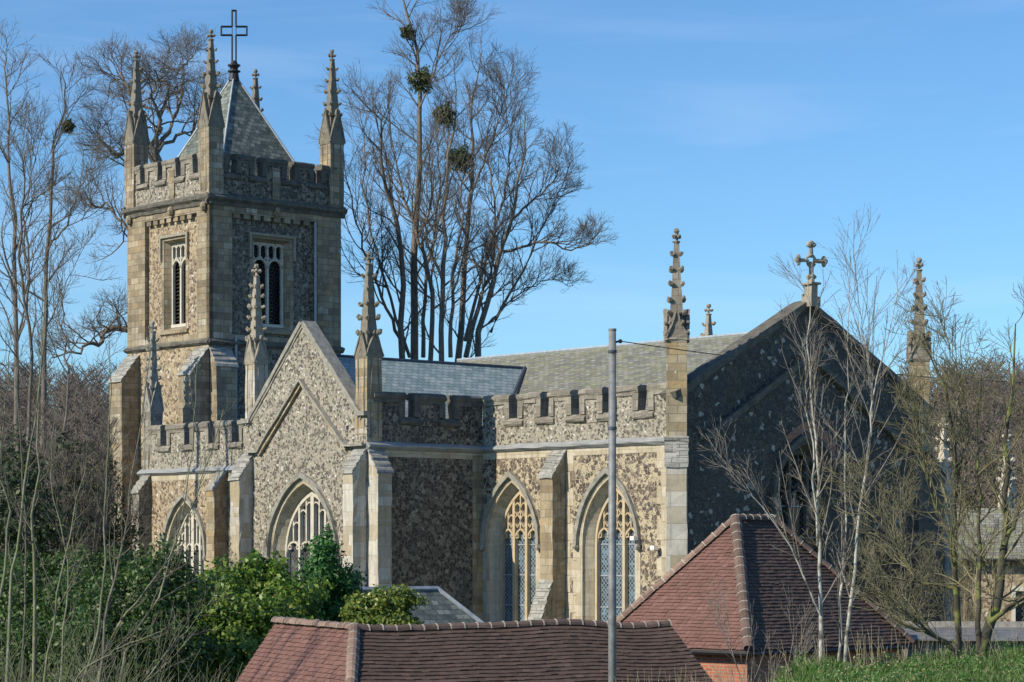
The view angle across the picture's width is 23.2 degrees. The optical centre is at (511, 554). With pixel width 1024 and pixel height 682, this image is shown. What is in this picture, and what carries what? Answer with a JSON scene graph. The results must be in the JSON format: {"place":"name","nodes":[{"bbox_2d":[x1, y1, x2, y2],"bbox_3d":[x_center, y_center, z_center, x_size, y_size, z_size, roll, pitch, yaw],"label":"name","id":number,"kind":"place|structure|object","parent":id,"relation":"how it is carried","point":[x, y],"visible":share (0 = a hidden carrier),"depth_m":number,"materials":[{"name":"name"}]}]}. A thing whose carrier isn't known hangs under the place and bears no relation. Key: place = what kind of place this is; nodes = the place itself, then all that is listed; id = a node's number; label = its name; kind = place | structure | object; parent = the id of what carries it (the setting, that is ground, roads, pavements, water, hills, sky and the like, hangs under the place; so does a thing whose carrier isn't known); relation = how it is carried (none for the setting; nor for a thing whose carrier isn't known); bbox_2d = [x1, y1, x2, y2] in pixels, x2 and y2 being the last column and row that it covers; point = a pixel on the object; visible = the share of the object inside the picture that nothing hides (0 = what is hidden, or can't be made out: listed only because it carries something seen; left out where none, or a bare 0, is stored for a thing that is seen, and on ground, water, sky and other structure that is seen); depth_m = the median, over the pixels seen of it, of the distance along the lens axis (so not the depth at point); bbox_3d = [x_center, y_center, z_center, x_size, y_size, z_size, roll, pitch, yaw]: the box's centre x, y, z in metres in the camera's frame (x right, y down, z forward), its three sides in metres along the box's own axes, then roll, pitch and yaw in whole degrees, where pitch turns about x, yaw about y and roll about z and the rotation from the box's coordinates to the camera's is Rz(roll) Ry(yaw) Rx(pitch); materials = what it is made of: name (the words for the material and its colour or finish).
{"place":"outdoors","nodes":[
{"label":"outdoors","id":0,"kind":"place"},
{"bbox_2d":[0,0,1023,413],"label":"sky","id":1,"kind":"structure","parent":0,"point":[747,129],"materials":[{"name":"blue"}]},
{"bbox_2d":[12,464,1018,673],"bbox_3d":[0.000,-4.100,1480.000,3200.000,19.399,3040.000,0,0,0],"label":"ground","id":2,"kind":"structure","parent":0,"point":[898,659],"depth_m":155.42,"materials":[{"name":"green plant"}]},
{"bbox_2d":[0,325,26,596],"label":"sapling","id":3,"kind":"object","parent":2,"relation":"on","point":[6,540],"visible":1,"depth_m":46.60,"materials":[{"name":"brown plant"}]},
{"bbox_2d":[0,314,35,681],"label":"sapling","id":4,"kind":"object","parent":2,"relation":"on","point":[24,600],"visible":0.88,"depth_m":54.54,"materials":[{"name":"brown plant"}]},
{"bbox_2d":[0,412,41,603],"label":"thicket","id":5,"kind":"object","parent":2,"relation":"on","point":[10,431],"visible":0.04,"depth_m":84.40,"materials":[{"name":"brown plant"}]},
{"bbox_2d":[2,270,57,681],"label":"sapling","id":6,"kind":"object","parent":2,"relation":"on","point":[13,565],"visible":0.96,"depth_m":50.30,"materials":[{"name":"brown plant"}]},
{"bbox_2d":[9,242,64,681],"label":"sapling","id":7,"kind":"object","parent":2,"relation":"on","point":[34,591],"visible":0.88,"depth_m":51.68,"materials":[{"name":"brown plant"}]},
{"bbox_2d":[0,19,85,491],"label":"ash tree","id":8,"kind":"object","parent":2,"relation":"on","point":[15,247],"visible":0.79,"depth_m":100.19,"materials":[{"name":"brown plant"}]},
{"bbox_2d":[0,415,100,604],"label":"ivy clump","id":9,"kind":"object","parent":2,"relation":"on","point":[15,484],"visible":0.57,"depth_m":79.48,"materials":[{"name":"green plant"}]},
{"bbox_2d":[12,390,94,596],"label":"thicket","id":10,"kind":"object","parent":2,"relation":"on","point":[46,453],"visible":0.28,"depth_m":87.69,"materials":[{"name":"brown plant"}]},
{"bbox_2d":[5,427,115,556],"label":"ivy clump","id":11,"kind":"object","parent":2,"relation":"on","point":[68,448],"visible":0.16,"depth_m":91.75,"materials":[{"name":"green plant"}]},
{"bbox_2d":[0,98,125,472],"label":"ash tree","id":12,"kind":"object","parent":2,"relation":"on","point":[61,294],"visible":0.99,"depth_m":93.45,"materials":[{"name":"brown plant"}]},
{"bbox_2d":[29,435,99,681],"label":"sapling","id":13,"kind":"object","parent":2,"relation":"on","point":[54,613],"visible":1,"depth_m":48.37,"materials":[{"name":"brown plant"}]},
{"bbox_2d":[36,395,95,681],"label":"sapling","id":14,"kind":"object","parent":2,"relation":"on","point":[68,578],"visible":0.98,"depth_m":54.41,"materials":[{"name":"brown plant"}]},
{"bbox_2d":[0,45,134,477],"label":"ash tree","id":15,"kind":"object","parent":2,"relation":"on","point":[68,125],"visible":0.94,"depth_m":103.46,"materials":[{"name":"brown plant"}]},
{"bbox_2d":[0,537,145,608],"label":"bush","id":16,"kind":"object","parent":2,"relation":"on","point":[52,569],"visible":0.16,"depth_m":71.64,"materials":[{"name":"green plant"}]},
{"bbox_2d":[32,403,121,565],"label":"thicket","id":17,"kind":"object","parent":2,"relation":"on","point":[95,517],"visible":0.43,"depth_m":89.77,"materials":[{"name":"brown plant"}]},
{"bbox_2d":[0,547,156,681],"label":"ivy mound","id":18,"kind":"object","parent":2,"relation":"on","point":[45,614],"visible":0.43,"depth_m":61.25,"materials":[{"name":"green plant"}]},
{"bbox_2d":[62,423,148,569],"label":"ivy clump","id":19,"kind":"object","parent":2,"relation":"on","point":[133,531],"visible":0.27,"depth_m":94.70,"materials":[{"name":"green plant"}]},
{"bbox_2d":[81,327,140,681],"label":"sapling","id":20,"kind":"object","parent":2,"relation":"on","point":[101,595],"visible":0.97,"depth_m":50.60,"materials":[{"name":"brown plant"}]},
{"bbox_2d":[73,411,158,598],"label":"thicket","id":21,"kind":"object","parent":2,"relation":"on","point":[121,492],"visible":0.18,"depth_m":95.31,"materials":[{"name":"brown plant"}]},
{"bbox_2d":[0,610,242,681],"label":"undergrowth","id":22,"kind":"object","parent":2,"relation":"on","point":[91,673],"visible":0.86,"depth_m":53.05,"materials":[{"name":"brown plant"}]},
{"bbox_2d":[22,20,229,361],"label":"oak tree","id":23,"kind":"object","parent":2,"relation":"on","point":[156,142],"visible":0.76,"depth_m":137.43,"materials":[{"name":"brown plant"}]},
{"bbox_2d":[98,326,158,681],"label":"sapling","id":24,"kind":"object","parent":2,"relation":"on","point":[116,572],"visible":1,"depth_m":49.37,"materials":[{"name":"brown plant"}]},
{"bbox_2d":[75,602,181,681],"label":"sapling","id":25,"kind":"object","parent":2,"relation":"on","point":[105,656],"visible":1,"depth_m":45.56,"materials":[{"name":"brown plant"}]},
{"bbox_2d":[45,532,228,681],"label":"holly bush","id":26,"kind":"object","parent":2,"relation":"on","point":[192,645],"visible":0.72,"depth_m":59.23,"materials":[{"name":"green plant"}]},
{"bbox_2d":[96,392,232,681],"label":"sapling","id":27,"kind":"object","parent":2,"relation":"on","point":[148,586],"visible":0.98,"depth_m":49.54,"materials":[{"name":"brown plant"}]},
{"bbox_2d":[119,355,209,681],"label":"sapling","id":28,"kind":"object","parent":2,"relation":"on","point":[161,586],"visible":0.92,"depth_m":53.44,"materials":[{"name":"brown plant"}]},
{"bbox_2d":[144,577,229,681],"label":"sapling","id":29,"kind":"object","parent":2,"relation":"on","point":[171,647],"visible":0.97,"depth_m":47.48,"materials":[{"name":"brown plant"}]},
{"bbox_2d":[171,553,303,681],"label":"laurel bush","id":30,"kind":"object","parent":2,"relation":"on","point":[237,610],"visible":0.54,"depth_m":63.82,"materials":[{"name":"green plant"}]},
{"bbox_2d":[227,549,335,675],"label":"laurel bush","id":31,"kind":"object","parent":2,"relation":"on","point":[260,573],"visible":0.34,"depth_m":66.45,"materials":[{"name":"green plant"}]},
{"bbox_2d":[291,519,368,621],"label":"conifer","id":32,"kind":"object","parent":2,"relation":"on","point":[323,561],"visible":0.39,"depth_m":68.31,"materials":[{"name":"green plant"}]},
{"bbox_2d":[338,584,434,624],"bbox_3d":[-3.408,3.237,64.846,2.739,4.951,2.709,0,0,-25],"label":"privet bush","id":33,"kind":"object","parent":2,"relation":"on","point":[383,607],"visible":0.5,"depth_m":64.60,"materials":[{"name":"green plant"}]},
{"bbox_2d":[308,58,479,360],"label":"lime tree","id":34,"kind":"object","parent":2,"relation":"on","point":[399,333],"visible":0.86,"depth_m":120.97,"materials":[{"name":"brown plant"}]},
{"bbox_2d":[362,586,482,623],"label":"outbuilding","id":35,"kind":"structure","parent":2,"relation":"on","point":[444,607],"depth_m":77.44,"materials":[{"name":"grey tile"}]},
{"bbox_2d":[358,0,501,359],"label":"lime tree","id":36,"kind":"object","parent":2,"relation":"on","point":[421,82],"visible":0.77,"depth_m":123.79,"materials":[{"name":"brown plant"}]},
{"bbox_2d":[388,44,507,360],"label":"lime tree","id":37,"kind":"object","parent":2,"relation":"on","point":[460,159],"visible":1,"depth_m":118.89,"materials":[{"name":"brown plant"}]},
{"bbox_2d":[237,616,711,681],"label":"outbuilding","id":38,"kind":"structure","parent":2,"relation":"on","point":[559,650],"depth_m":50.72,"materials":[{"name":"tile"}]},
{"bbox_2d":[429,24,541,361],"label":"lime tree","id":39,"kind":"object","parent":2,"relation":"on","point":[461,325],"visible":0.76,"depth_m":125.51,"materials":[{"name":"brown plant"}]},
{"bbox_2d":[0,352,1023,592],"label":"woodland","id":40,"kind":"object","parent":2,"relation":"on","point":[76,397],"visible":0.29,"depth_m":217.41,"materials":[{"name":"brown plant"}]},
{"bbox_2d":[453,94,617,357],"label":"lime tree","id":41,"kind":"object","parent":2,"relation":"on","point":[491,286],"visible":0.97,"depth_m":122.28,"materials":[{"name":"brown plant"}]},
{"bbox_2d":[108,10,1017,658],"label":"church","id":42,"kind":"structure","parent":2,"relation":"on","point":[476,486],"depth_m":92.71,"materials":[{"name":"beige stone"}]},
{"bbox_2d":[159,232,188,336],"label":"belfry window","id":43,"kind":"structure","parent":42,"relation":"in","point":[168,244],"depth_m":115.16,"materials":[{"name":"brown stone"}]},
{"bbox_2d":[160,493,206,576],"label":"window","id":44,"kind":"structure","parent":42,"relation":"in","point":[198,534],"depth_m":108.44,"materials":[{"name":"beige stone"}]},
{"bbox_2d":[248,232,295,336],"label":"belfry window","id":45,"kind":"structure","parent":42,"relation":"in","point":[263,248],"depth_m":115.16,"materials":[{"name":"brown stone"}]},
{"bbox_2d":[264,472,338,580],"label":"window","id":46,"kind":"structure","parent":42,"relation":"in","point":[298,513],"depth_m":93.33,"materials":[{"name":"beige stone"}]},
{"bbox_2d":[478,471,539,622],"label":"window","id":47,"kind":"structure","parent":42,"relation":"in","point":[510,526],"depth_m":92.49,"materials":[{"name":"beige stone"}]},
{"bbox_2d":[572,467,640,621],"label":"window","id":48,"kind":"structure","parent":42,"relation":"in","point":[590,538],"depth_m":88.77,"materials":[{"name":"beige stone"}]},
{"bbox_2d":[770,431,848,571],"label":"east window","id":49,"kind":"structure","parent":42,"relation":"in","point":[792,484],"depth_m":90.39,"materials":[{"name":"glass"}]},
{"bbox_2d":[608,328,621,681],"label":"utility pole","id":50,"kind":"object","parent":2,"relation":"on","point":[612,352],"visible":1,"depth_m":43.94,"materials":[{"name":"grey metal"}]},
{"bbox_2d":[622,341,1023,382],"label":"overhead wire","id":51,"kind":"object","parent":50,"relation":"attached to","point":[780,362],"visible":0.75,"depth_m":48.39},
{"bbox_2d":[698,571,828,681],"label":"shrub","id":52,"kind":"object","parent":2,"relation":"on","point":[799,644],"visible":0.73,"depth_m":49.64,"materials":[{"name":"brown plant"}]},
{"bbox_2d":[616,513,914,681],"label":"outbuilding","id":53,"kind":"structure","parent":2,"relation":"on","point":[744,559],"depth_m":58.59,"materials":[{"name":"tile"}]},
{"bbox_2d":[697,252,878,661],"bbox_3d":[4.776,-1.655,43.408,3.212,7.483,2.283,0,0,0],"label":"birch tree","id":54,"kind":"object","parent":2,"relation":"on","point":[819,535],"visible":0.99,"depth_m":43.48,"materials":[{"name":"white plant"}]},
{"bbox_2d":[614,615,1023,681],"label":"dead stems","id":55,"kind":"object","parent":2,"relation":"on","point":[872,655],"visible":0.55,"depth_m":41.62,"materials":[{"name":"plant"}]},
{"bbox_2d":[809,223,889,661],"bbox_3d":[5.971,-1.892,43.999,1.494,8.022,2.659,0,0,0],"label":"birch tree","id":56,"kind":"object","parent":2,"relation":"on","point":[842,581],"visible":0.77,"depth_m":44.18,"materials":[{"name":"white plant"}]},
{"bbox_2d":[791,202,925,661],"bbox_3d":[6.082,-2.052,43.666,2.394,8.277,2.246,0,0,11],"label":"birch tree","id":57,"kind":"object","parent":2,"relation":"on","point":[872,377],"visible":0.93,"depth_m":43.35,"materials":[{"name":"white plant"}]},
{"bbox_2d":[798,492,927,622],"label":"hazel bush","id":58,"kind":"object","parent":2,"relation":"on","point":[822,515],"visible":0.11,"depth_m":68.40,"materials":[{"name":"brown plant"}]},
{"bbox_2d":[846,441,962,658],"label":"hazel bush","id":59,"kind":"object","parent":2,"relation":"on","point":[907,483],"visible":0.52,"depth_m":65.86,"materials":[{"name":"brown plant"}]},
{"bbox_2d":[809,275,1016,655],"bbox_3d":[6.808,-1.069,42.252,3.102,7.319,3.013,0,0,44],"label":"willow tree","id":60,"kind":"object","parent":2,"relation":"on","point":[957,465],"visible":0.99,"depth_m":41.89,"materials":[{"name":"brown plant"}]},
{"bbox_2d":[836,276,1023,660],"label":"willow tree","id":61,"kind":"object","parent":2,"relation":"on","point":[993,616],"visible":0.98,"depth_m":41.28,"materials":[{"name":"brown plant"}]},
{"bbox_2d":[917,516,989,620],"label":"hazel bush","id":62,"kind":"object","parent":2,"relation":"on","point":[961,583],"visible":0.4,"depth_m":72.18,"materials":[{"name":"brown plant"}]},
{"bbox_2d":[901,621,1023,660],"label":"shed","id":63,"kind":"structure","parent":2,"relation":"on","point":[1003,630],"depth_m":62.94,"materials":[{"name":"grey"}]},
{"bbox_2d":[956,508,1023,620],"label":"house","id":64,"kind":"structure","parent":2,"relation":"on","point":[1016,614],"depth_m":88.52,"materials":[{"name":"stone"}]},
{"bbox_2d":[1011,586,1023,620],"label":"window","id":65,"kind":"structure","parent":64,"relation":"in","point":[1017,614],"depth_m":88.45,"materials":[{"name":"paint"}]},
{"bbox_2d":[765,634,1023,681],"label":"grass","id":66,"kind":"structure","parent":0,"point":[810,668],"depth_m":39.33,"materials":[{"name":"green plant"}]}
]}

